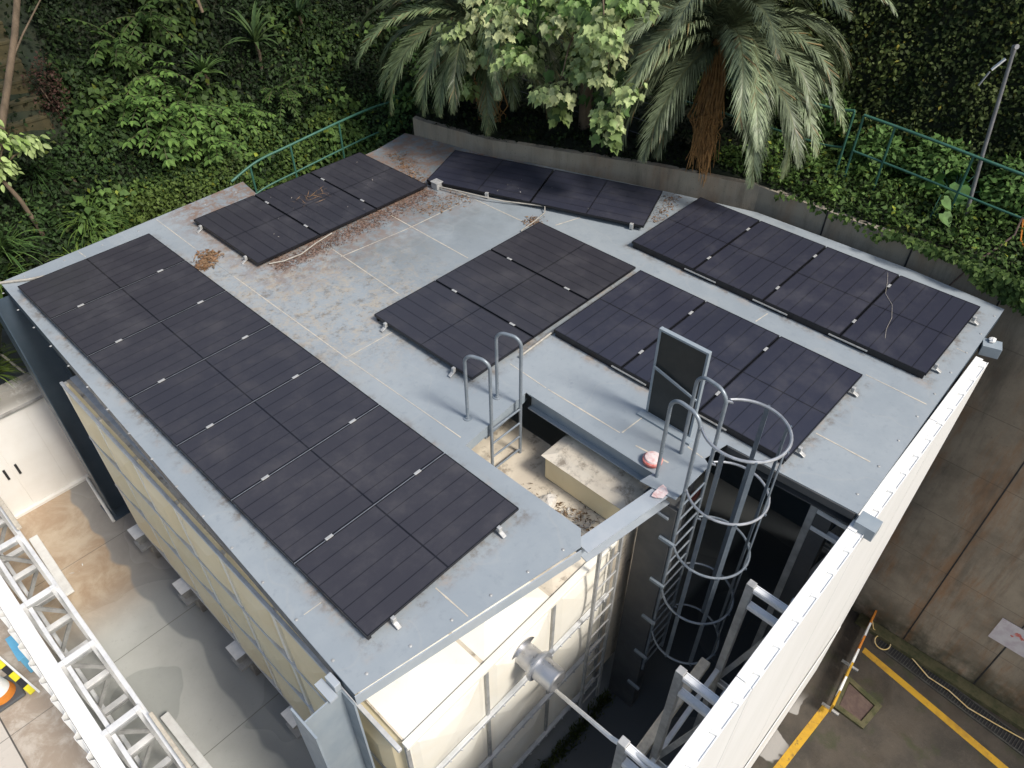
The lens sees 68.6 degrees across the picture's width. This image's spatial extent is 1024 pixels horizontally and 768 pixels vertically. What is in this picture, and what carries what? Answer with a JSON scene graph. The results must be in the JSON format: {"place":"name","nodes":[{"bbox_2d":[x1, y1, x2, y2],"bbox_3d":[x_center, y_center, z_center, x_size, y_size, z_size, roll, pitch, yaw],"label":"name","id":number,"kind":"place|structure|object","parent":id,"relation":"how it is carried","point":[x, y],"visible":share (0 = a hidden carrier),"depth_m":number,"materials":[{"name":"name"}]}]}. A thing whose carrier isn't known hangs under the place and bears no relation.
{"place":"outdoors","nodes":[
{"label":"outdoors","id":0,"kind":"place"},
{"bbox_2d":[5,636,32,672],"bbox_3d":[-7.720,4.250,11.907,0.530,0.447,0.230,32,51,30],"label":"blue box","id":1,"kind":"object","parent":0,"point":[13,644],"visible":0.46,"depth_m":11.72,"materials":[{"name":"plastic"}]},
{"bbox_2d":[0,372,89,519],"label":"store wall","id":2,"kind":"structure","parent":0,"point":[40,463],"depth_m":13.80,"materials":[{"name":"beige paint"}]},
{"bbox_2d":[0,455,32,519],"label":"door","id":3,"kind":"structure","parent":2,"relation":"in","point":[12,493],"depth_m":13.86,"materials":[{"name":"beige paint"}]},
{"bbox_2d":[0,408,68,502],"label":"door","id":4,"kind":"structure","parent":2,"relation":"in","point":[22,447],"depth_m":13.79,"materials":[{"name":"beige paint"}]},
{"bbox_2d":[0,328,829,767],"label":"ground","id":5,"kind":"structure","parent":0,"point":[164,646],"depth_m":12.18,"materials":[{"name":"concrete"}]},
{"bbox_2d":[0,675,25,712],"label":"traffic cone","id":6,"kind":"object","parent":5,"relation":"on","point":[12,692],"visible":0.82,"depth_m":11.50,"materials":[{"name":"orange plastic"}]},
{"bbox_2d":[0,657,40,694],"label":"barrier pole","id":7,"kind":"object","parent":5,"relation":"on","point":[25,684],"visible":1,"depth_m":11.67,"materials":[{"name":"multicoloured paint"}]},
{"bbox_2d":[29,535,74,595],"bbox_3d":[-8.099,3.173,13.193,1.650,0.050,0.150,34,52,31],"label":"white board","id":8,"kind":"object","parent":5,"relation":"on","point":[55,571],"visible":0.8,"depth_m":13.15,"materials":[{"name":"paint"}]},
{"bbox_2d":[0,506,185,767],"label":"lattice hoarding","id":9,"kind":"object","parent":5,"relation":"on","point":[60,681],"visible":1,"depth_m":9.86,"materials":[{"name":"white metal"}]},
{"bbox_2d":[0,497,21,529],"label":"timber plank","id":10,"kind":"object","parent":9,"relation":"on","point":[10,515],"visible":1,"depth_m":11.26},
{"bbox_2d":[148,712,191,767],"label":"timber plank","id":11,"kind":"object","parent":9,"relation":"on","point":[172,744],"visible":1,"depth_m":8.82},
{"bbox_2d":[127,524,161,557],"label":"footing block","id":12,"kind":"structure","parent":5,"relation":"on","point":[142,542],"depth_m":13.18,"materials":[{"name":"grey concrete"}]},
{"bbox_2d":[160,712,211,767],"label":"white board","id":13,"kind":"object","parent":5,"relation":"on","point":[185,741],"visible":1,"depth_m":10.92,"materials":[{"name":"paint"}]},
{"bbox_2d":[172,578,207,611],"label":"footing block","id":14,"kind":"structure","parent":5,"relation":"on","point":[187,596],"depth_m":12.38,"materials":[{"name":"grey concrete"}]},
{"bbox_2d":[59,375,648,767],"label":"water tank","id":15,"kind":"object","parent":14,"relation":"on","point":[484,695],"visible":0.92,"depth_m":8.91,"materials":[{"name":"beige metal"}]},
{"bbox_2d":[463,332,522,467],"bbox_3d":[-0.234,0.258,9.070,0.374,1.924,0.697,32,51,30],"label":"hatch ladder","id":16,"kind":"object","parent":15,"relation":"on","point":[496,396],"visible":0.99,"depth_m":8.95,"materials":[{"name":"grey metal"}]},
{"bbox_2d":[577,536,623,716],"bbox_3d":[1.095,3.170,9.527,0.035,4.050,0.465,32,51,30],"label":"tank ladder","id":17,"kind":"object","parent":15,"relation":"attached to","point":[596,588],"visible":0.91,"depth_m":9.28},
{"bbox_2d":[554,689,661,767],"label":"white pipe","id":18,"kind":"object","parent":15,"relation":"attached to","point":[613,739],"visible":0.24,"depth_m":7.12,"materials":[{"name":"metal"}]},
{"bbox_2d":[225,640,260,675],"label":"footing block","id":19,"kind":"structure","parent":5,"relation":"on","point":[241,660],"depth_m":11.53,"materials":[{"name":"grey concrete"}]},
{"bbox_2d":[281,706,301,738],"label":"footing block","id":20,"kind":"structure","parent":5,"relation":"on","point":[287,715],"depth_m":10.69,"materials":[{"name":"grey concrete"}]},
{"bbox_2d":[0,133,1003,767],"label":"tank shelter","id":21,"kind":"object","parent":5,"relation":"on","point":[324,309],"visible":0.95,"depth_m":9.45,"materials":[{"name":"paint"}]},
{"bbox_2d":[17,233,184,323],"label":"solar panel","id":22,"kind":"object","parent":21,"relation":"on","point":[49,296],"visible":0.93,"depth_m":11.11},
{"bbox_2d":[50,261,225,357],"bbox_3d":[-5.246,-1.091,10.612,1.162,0.119,2.020,32,51,30],"label":"solar panel","id":23,"kind":"object","parent":21,"relation":"on","point":[96,325],"visible":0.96,"depth_m":10.52,"materials":[{"name":"glass"}]},
{"bbox_2d":[87,291,269,402],"bbox_3d":[-4.406,-0.559,10.027,1.162,0.119,2.020,32,51,30],"label":"solar panel","id":24,"kind":"object","parent":21,"relation":"on","point":[137,362],"visible":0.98,"depth_m":9.93,"materials":[{"name":"glass"}]},
{"bbox_2d":[190,249,224,270],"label":"leaf litter","id":25,"kind":"object","parent":21,"relation":"on","point":[204,263],"visible":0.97,"depth_m":11.59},
{"bbox_2d":[129,324,321,449],"bbox_3d":[-3.566,-0.028,9.441,1.162,0.119,2.020,32,51,30],"label":"solar panel","id":26,"kind":"object","parent":21,"relation":"on","point":[176,409],"visible":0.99,"depth_m":9.35,"materials":[{"name":"glass"}]},
{"bbox_2d":[194,195,319,264],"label":"solar panel","id":27,"kind":"object","parent":21,"relation":"on","point":[252,228],"visible":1,"depth_m":12.12,"materials":[{"name":"glass"}]},
{"bbox_2d":[177,362,378,503],"bbox_3d":[-2.725,0.503,8.855,1.162,0.119,2.020,32,51,30],"label":"solar panel","id":28,"kind":"object","parent":21,"relation":"on","point":[230,457],"visible":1,"depth_m":8.76,"materials":[{"name":"glass"}]},
{"bbox_2d":[255,173,376,235],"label":"solar panel","id":29,"kind":"object","parent":21,"relation":"on","point":[331,211],"visible":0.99,"depth_m":12.75,"materials":[{"name":"glass"}]},
{"bbox_2d":[231,405,443,566],"bbox_3d":[-1.885,1.035,8.270,1.162,0.119,2.020,32,51,30],"label":"solar panel","id":30,"kind":"object","parent":21,"relation":"on","point":[299,507],"visible":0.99,"depth_m":8.17,"materials":[{"name":"glass"}]},
{"bbox_2d":[263,186,439,272],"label":"leaf litter","id":31,"kind":"object","parent":21,"relation":"on","point":[346,233],"visible":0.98,"depth_m":12.27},
{"bbox_2d":[310,152,426,209],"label":"solar panel","id":32,"kind":"object","parent":21,"relation":"on","point":[372,182],"visible":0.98,"depth_m":13.36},
{"bbox_2d":[294,453,518,639],"bbox_3d":[-1.004,1.592,7.656,1.273,0.119,2.020,32,51,30],"label":"solar panel","id":33,"kind":"object","parent":21,"relation":"on","point":[371,570],"visible":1,"depth_m":7.58,"materials":[{"name":"glass"}]},
{"bbox_2d":[374,280,532,379],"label":"solar panel","id":34,"kind":"object","parent":21,"relation":"on","point":[452,328],"visible":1,"depth_m":10.19,"materials":[{"name":"glass"}]},
{"bbox_2d":[427,150,553,203],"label":"solar panel","id":35,"kind":"object","parent":21,"relation":"on","point":[487,176],"visible":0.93,"depth_m":13.37,"materials":[{"name":"glass"}]},
{"bbox_2d":[436,250,587,337],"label":"solar panel","id":36,"kind":"object","parent":21,"relation":"on","point":[525,300],"visible":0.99,"depth_m":10.79,"materials":[{"name":"glass"}]},
{"bbox_2d":[491,222,635,300],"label":"solar panel","id":37,"kind":"object","parent":21,"relation":"on","point":[578,267],"visible":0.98,"depth_m":11.41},
{"bbox_2d":[531,170,662,228],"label":"solar panel","id":38,"kind":"object","parent":21,"relation":"on","point":[631,206],"visible":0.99,"depth_m":12.77,"materials":[{"name":"glass"}]},
{"bbox_2d":[554,270,704,371],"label":"solar panel","id":39,"kind":"object","parent":21,"relation":"on","point":[620,325],"visible":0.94,"depth_m":10.34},
{"bbox_2d":[642,451,662,467],"bbox_3d":[1.591,0.847,8.485,0.228,0.092,0.230,32,51,30],"label":"round cap","id":40,"kind":"object","parent":21,"relation":"on","point":[649,459],"visible":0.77,"depth_m":8.44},
{"bbox_2d":[637,326,711,445],"bbox_3d":[1.834,0.026,8.503,0.740,1.297,0.155,32,51,30],"label":"hatch door","id":41,"kind":"structure","parent":21,"relation":"on","point":[680,365],"depth_m":8.48,"materials":[{"name":"paint"}]},
{"bbox_2d":[648,332,706,434],"bbox_3d":[1.863,0.005,8.526,0.580,1.236,0.018,32,51,30],"label":"door leaf","id":42,"kind":"structure","parent":41,"relation":"in","point":[678,360],"depth_m":8.46,"materials":[{"name":"paint"}]},
{"bbox_2d":[611,301,779,411],"bbox_3d":[2.430,-0.425,9.878,1.294,0.119,1.992,32,51,30],"label":"solar panel","id":43,"kind":"object","parent":21,"relation":"on","point":[736,345],"visible":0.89,"depth_m":9.92,"materials":[{"name":"glass"}]},
{"bbox_2d":[632,197,759,273],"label":"solar panel","id":44,"kind":"object","parent":21,"relation":"on","point":[692,236],"visible":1,"depth_m":11.97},
{"bbox_2d":[641,376,792,669],"bbox_3d":[2.183,2.138,9.034,1.220,5.042,0.916,32,51,30],"label":"caged ladder","id":45,"kind":"object","parent":21,"relation":"attached to","point":[732,523],"visible":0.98,"depth_m":8.32,"materials":[{"name":"metal"}]},
{"bbox_2d":[684,221,825,304],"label":"solar panel","id":46,"kind":"object","parent":21,"relation":"on","point":[760,261],"visible":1,"depth_m":11.39,"materials":[{"name":"glass"}]},
{"bbox_2d":[698,336,862,463],"bbox_3d":[3.311,0.132,9.264,1.405,0.119,1.992,32,51,30],"label":"solar panel","id":47,"kind":"object","parent":21,"relation":"on","point":[802,391],"visible":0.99,"depth_m":9.19,"materials":[{"name":"glass"}]},
{"bbox_2d":[752,247,898,339],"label":"solar panel","id":48,"kind":"object","parent":21,"relation":"on","point":[826,291],"visible":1,"depth_m":10.81,"materials":[{"name":"glass"}]},
{"bbox_2d":[828,275,980,378],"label":"solar panel","id":49,"kind":"object","parent":21,"relation":"on","point":[925,327],"visible":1,"depth_m":10.22,"materials":[{"name":"glass"}]},
{"bbox_2d":[537,689,616,767],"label":"moss grass","id":50,"kind":"structure","parent":5,"relation":"on","point":[594,709],"depth_m":11.15,"materials":[{"name":"green plant"}]},
{"bbox_2d":[0,0,1023,348],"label":"hillside","id":51,"kind":"structure","parent":0,"point":[26,46],"depth_m":13.05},
{"bbox_2d":[0,340,28,383],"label":"grass clump","id":52,"kind":"object","parent":51,"relation":"on","point":[5,368],"visible":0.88,"depth_m":13.05,"materials":[{"name":"green plant"}]},
{"bbox_2d":[0,253,39,298],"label":"fern","id":53,"kind":"object","parent":51,"relation":"on","point":[2,289],"visible":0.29,"depth_m":12.33,"materials":[{"name":"green plant"}]},
{"bbox_2d":[0,0,40,161],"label":"bare trunk","id":54,"kind":"object","parent":51,"relation":"on","point":[14,44],"visible":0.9,"depth_m":11.59,"materials":[{"name":"brown plant"}]},
{"bbox_2d":[0,120,51,237],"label":"tree","id":55,"kind":"object","parent":51,"relation":"on","point":[27,145],"visible":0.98,"depth_m":11.88,"materials":[{"name":"green plant"}]},
{"bbox_2d":[0,21,53,136],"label":"garden stairs","id":56,"kind":"structure","parent":51,"relation":"on","point":[42,122],"depth_m":12.74,"materials":[{"name":"concrete"}]},
{"bbox_2d":[0,215,54,271],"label":"grass clump","id":57,"kind":"object","parent":51,"relation":"on","point":[11,244],"visible":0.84,"depth_m":12.27,"materials":[{"name":"green plant"}]},
{"bbox_2d":[12,149,71,201],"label":"grass clump","id":58,"kind":"object","parent":51,"relation":"on","point":[35,169],"visible":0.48,"depth_m":12.67,"materials":[{"name":"green plant"}]},
{"bbox_2d":[21,49,72,127],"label":"bush","id":59,"kind":"object","parent":51,"relation":"on","point":[55,101],"visible":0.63,"depth_m":12.82,"materials":[{"name":"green plant"}]},
{"bbox_2d":[52,191,128,247],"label":"grass clump","id":60,"kind":"object","parent":51,"relation":"on","point":[86,219],"visible":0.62,"depth_m":12.91,"materials":[{"name":"green plant"}]},
{"bbox_2d":[61,18,173,94],"bbox_3d":[-6.896,-5.840,13.372,1.180,1.385,1.378,32,51,30],"label":"leafy shrub","id":61,"kind":"object","parent":51,"relation":"on","point":[120,49],"visible":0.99,"depth_m":13.38,"materials":[{"name":"green plant"}]},
{"bbox_2d":[90,74,178,141],"bbox_3d":[-6.708,-4.887,13.373,1.041,0.936,1.392,32,51,30],"label":"leafy shrub","id":62,"kind":"object","parent":51,"relation":"on","point":[140,101],"visible":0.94,"depth_m":13.39,"materials":[{"name":"green plant"}]},
{"bbox_2d":[101,0,182,56],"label":"leafy shrub","id":63,"kind":"object","parent":51,"relation":"on","point":[143,17],"visible":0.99,"depth_m":13.62,"materials":[{"name":"green plant"}]},
{"bbox_2d":[121,186,178,225],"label":"bush","id":64,"kind":"object","parent":51,"relation":"on","point":[145,215],"visible":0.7,"depth_m":13.42,"materials":[{"name":"green plant"}]},
{"bbox_2d":[114,56,202,109],"bbox_3d":[-6.459,-5.601,13.589,0.915,0.958,1.485,32,51,30],"label":"leafy shrub","id":65,"kind":"object","parent":51,"relation":"on","point":[143,80],"visible":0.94,"depth_m":13.57,"materials":[{"name":"green plant"}]},
{"bbox_2d":[122,81,204,168],"bbox_3d":[-6.208,-4.616,13.564,1.185,1.476,1.422,5,42,6],"label":"leafy shrub","id":66,"kind":"object","parent":51,"relation":"on","point":[184,140],"visible":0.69,"depth_m":13.50,"materials":[{"name":"green plant"}]},
{"bbox_2d":[161,169,220,210],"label":"bush","id":67,"kind":"object","parent":51,"relation":"on","point":[192,189],"visible":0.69,"depth_m":13.82,"materials":[{"name":"green plant"}]},
{"bbox_2d":[152,68,232,147],"bbox_3d":[-5.846,-4.951,13.663,1.270,1.087,1.459,32,51,30],"label":"leafy shrub","id":68,"kind":"object","parent":51,"relation":"on","point":[193,114],"visible":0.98,"depth_m":13.64,"materials":[{"name":"green plant"}]},
{"bbox_2d":[179,47,229,85],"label":"rosette plant","id":69,"kind":"object","parent":51,"relation":"on","point":[202,64],"visible":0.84,"depth_m":14.32,"materials":[{"name":"green plant"}]},
{"bbox_2d":[173,117,247,170],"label":"leafy shrub","id":70,"kind":"object","parent":51,"relation":"on","point":[211,149],"visible":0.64,"depth_m":13.93,"materials":[{"name":"green plant"}]},
{"bbox_2d":[0,0,425,243],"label":"hillside vines","id":71,"kind":"object","parent":51,"relation":"on","point":[180,12],"visible":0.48,"depth_m":14.49,"materials":[{"name":"green plant"}]},
{"bbox_2d":[65,106,384,241],"bbox_3d":[-5.082,-3.823,14.555,1.775,1.578,6.174,32,51,30],"label":"hillside creeper","id":72,"kind":"object","parent":51,"relation":"on","point":[315,121],"visible":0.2,"depth_m":14.75,"materials":[{"name":"green plant"}]},
{"bbox_2d":[202,148,249,187],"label":"bush","id":73,"kind":"object","parent":51,"relation":"on","point":[224,166],"visible":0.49,"depth_m":14.27,"materials":[{"name":"green plant"}]},
{"bbox_2d":[226,102,277,139],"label":"leafy shrub","id":74,"kind":"object","parent":51,"relation":"on","point":[238,109],"visible":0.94,"depth_m":14.53,"materials":[{"name":"green plant"}]},
{"bbox_2d":[222,2,284,70],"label":"rosette plant","id":75,"kind":"object","parent":51,"relation":"on","point":[254,31],"visible":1,"depth_m":14.73,"materials":[{"name":"green plant"}]},
{"bbox_2d":[0,0,545,353],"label":"hillside creeper","id":76,"kind":"object","parent":51,"relation":"on","point":[40,212],"visible":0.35,"depth_m":14.11,"materials":[{"name":"green plant"}]},
{"bbox_2d":[259,72,317,123],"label":"leafy shrub","id":77,"kind":"object","parent":51,"relation":"on","point":[285,95],"visible":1,"depth_m":15.02,"materials":[{"name":"green plant"}]},
{"bbox_2d":[272,0,326,30],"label":"rosette plant","id":78,"kind":"object","parent":51,"relation":"on","point":[293,7],"visible":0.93,"depth_m":15.36,"materials":[{"name":"green plant"}]},
{"bbox_2d":[231,98,399,193],"bbox_3d":[-3.399,-4.798,15.524,0.490,1.594,5.496,24,47,24],"label":"green railing","id":79,"kind":"object","parent":51,"relation":"on","point":[291,151],"visible":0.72,"depth_m":14.52,"materials":[{"name":"metal"}]},
{"bbox_2d":[355,0,573,137],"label":"palm tree","id":80,"kind":"object","parent":51,"relation":"on","point":[490,95],"visible":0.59,"depth_m":13.35,"materials":[{"name":"green plant"}]},
{"bbox_2d":[435,0,659,155],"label":"broadleaf tree","id":81,"kind":"object","parent":51,"relation":"on","point":[593,22],"visible":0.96,"depth_m":11.63,"materials":[{"name":"green plant"}]},
{"bbox_2d":[380,34,773,172],"bbox_3d":[1.128,-5.346,15.076,6.829,1.684,4.599,32,51,30],"label":"ground ivy","id":82,"kind":"object","parent":51,"relation":"on","point":[562,136],"visible":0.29,"depth_m":14.37,"materials":[{"name":"green plant"}]},
{"bbox_2d":[567,0,897,189],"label":"palm tree","id":83,"kind":"object","parent":51,"relation":"on","point":[755,70],"visible":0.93,"depth_m":11.59,"materials":[{"name":"green plant"}]},
{"bbox_2d":[474,0,1023,204],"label":"wall ivy","id":84,"kind":"object","parent":51,"relation":"on","point":[1003,50],"depth_m":12.38,"materials":[{"name":"green plant"}]},
{"bbox_2d":[665,59,855,174],"bbox_3d":[4.210,-4.819,13.487,3.721,1.262,0.064,33,52,31],"label":"green railing","id":85,"kind":"object","parent":51,"relation":"on","point":[847,133],"visible":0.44,"depth_m":12.62,"materials":[{"name":"metal"}]},
{"bbox_2d":[796,87,863,139],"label":"bush","id":86,"kind":"object","parent":51,"relation":"on","point":[828,123],"visible":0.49,"depth_m":13.41,"materials":[{"name":"green plant"}]},
{"bbox_2d":[844,124,909,179],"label":"bush","id":87,"kind":"object","parent":51,"relation":"on","point":[872,148],"visible":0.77,"depth_m":12.70,"materials":[{"name":"green plant"}]},
{"bbox_2d":[842,114,1023,218],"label":"green railing","id":88,"kind":"object","parent":51,"relation":"on","point":[957,192],"visible":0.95,"depth_m":11.68,"materials":[{"name":"metal"}]},
{"bbox_2d":[893,132,973,195],"bbox_3d":[6.962,-3.600,12.429,1.209,1.138,1.160,13,44,13],"label":"bush","id":89,"kind":"object","parent":51,"relation":"on","point":[928,156],"visible":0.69,"depth_m":12.19,"materials":[{"name":"green plant"}]},
{"bbox_2d":[930,190,951,226],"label":"leaf plant","id":90,"kind":"object","parent":51,"relation":"on","point":[945,216],"visible":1,"depth_m":11.56,"materials":[{"name":"green plant"}]},
{"bbox_2d":[924,162,989,211],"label":"leaf plant","id":91,"kind":"object","parent":51,"relation":"on","point":[954,185],"visible":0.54,"depth_m":11.99,"materials":[{"name":"green plant"}]},
{"bbox_2d":[962,44,1019,221],"bbox_3d":[6.941,-3.621,11.151,0.621,2.736,0.117,18,45,19],"label":"lamp pole","id":92,"kind":"object","parent":51,"relation":"on","point":[993,117],"visible":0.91,"depth_m":10.84,"materials":[{"name":"metal"}]},
{"bbox_2d":[976,151,1023,225],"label":"bush","id":93,"kind":"object","parent":51,"relation":"on","point":[1015,191],"visible":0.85,"depth_m":11.61,"materials":[{"name":"green plant"}]},
{"bbox_2d":[664,481,700,592],"bbox_3d":[2.138,2.041,11.511,1.274,4.258,0.955,32,51,30],"label":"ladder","id":94,"kind":"object","parent":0,"point":[691,491],"visible":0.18,"depth_m":10.86,"materials":[{"name":"grey metal"}]},
{"bbox_2d":[751,609,1023,767],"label":"ground","id":95,"kind":"structure","parent":0,"point":[903,728],"depth_m":14.31,"materials":[{"name":"concrete"}]},
{"bbox_2d":[413,116,1023,732],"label":"retaining wall","id":96,"kind":"structure","parent":95,"relation":"on","point":[943,592],"depth_m":13.42,"materials":[{"name":"concrete"}]},
{"bbox_2d":[712,94,1023,276],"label":"ground ivy","id":97,"kind":"object","parent":96,"relation":"on","point":[829,163],"visible":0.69,"depth_m":12.19,"materials":[{"name":"green plant"}]},
{"bbox_2d":[774,191,1023,315],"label":"hanging ivy","id":98,"kind":"object","parent":96,"relation":"hanging from","point":[991,281],"visible":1,"depth_m":10.86,"materials":[{"name":"green plant"}]},
{"bbox_2d":[988,618,1023,656],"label":"wall sign","id":99,"kind":"object","parent":96,"relation":"attached to","point":[1007,634],"visible":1,"depth_m":13.68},
{"bbox_2d":[612,356,987,767],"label":"white hoarding","id":100,"kind":"object","parent":95,"relation":"on","point":[737,724],"visible":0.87,"depth_m":8.41,"materials":[{"name":"metal"}]},
{"bbox_2d":[636,657,709,755],"bbox_3d":[1.848,3.715,8.629,0.120,0.247,1.409,31,51,30],"label":"timber plank","id":101,"kind":"object","parent":100,"relation":"on","point":[698,671],"visible":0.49,"depth_m":8.54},
{"bbox_2d":[650,668,719,762],"bbox_3d":[2.018,3.823,8.696,0.060,0.257,1.605,31,51,30],"label":"steel channel","id":102,"kind":"object","parent":100,"relation":"on","point":[688,711],"visible":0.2,"depth_m":8.64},
{"bbox_2d":[773,705,828,767],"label":"painted line","id":103,"kind":"object","parent":95,"relation":"on","point":[789,754],"visible":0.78,"depth_m":14.16,"materials":[{"name":"yellow paint"}]},
{"bbox_2d":[822,610,876,715],"bbox_3d":[6.851,5.561,15.090,0.343,0.428,2.523,27,49,27],"label":"barrier board","id":104,"kind":"object","parent":95,"relation":"on","point":[850,665],"visible":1,"depth_m":14.89,"materials":[{"name":"yellow paint"}]},
{"bbox_2d":[834,675,881,729],"bbox_3d":[6.726,6.214,14.655,0.795,0.049,0.824,32,51,30],"label":"manhole","id":105,"kind":"object","parent":95,"relation":"on","point":[857,703],"visible":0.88,"depth_m":14.62,"materials":[{"name":"metal"}]},
{"bbox_2d":[862,648,1007,767],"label":"painted line","id":106,"kind":"object","parent":95,"relation":"on","point":[972,741],"visible":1,"depth_m":14.54,"materials":[{"name":"yellow paint"}]},
{"bbox_2d":[875,640,1023,756],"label":"drain grating","id":107,"kind":"object","parent":95,"relation":"on","point":[1014,742],"visible":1,"depth_m":14.69,"materials":[{"name":"metal"}]},
{"bbox_2d":[872,622,1023,739],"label":"garden hose","id":108,"kind":"object","parent":107,"relation":"on","point":[947,689],"visible":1,"depth_m":14.78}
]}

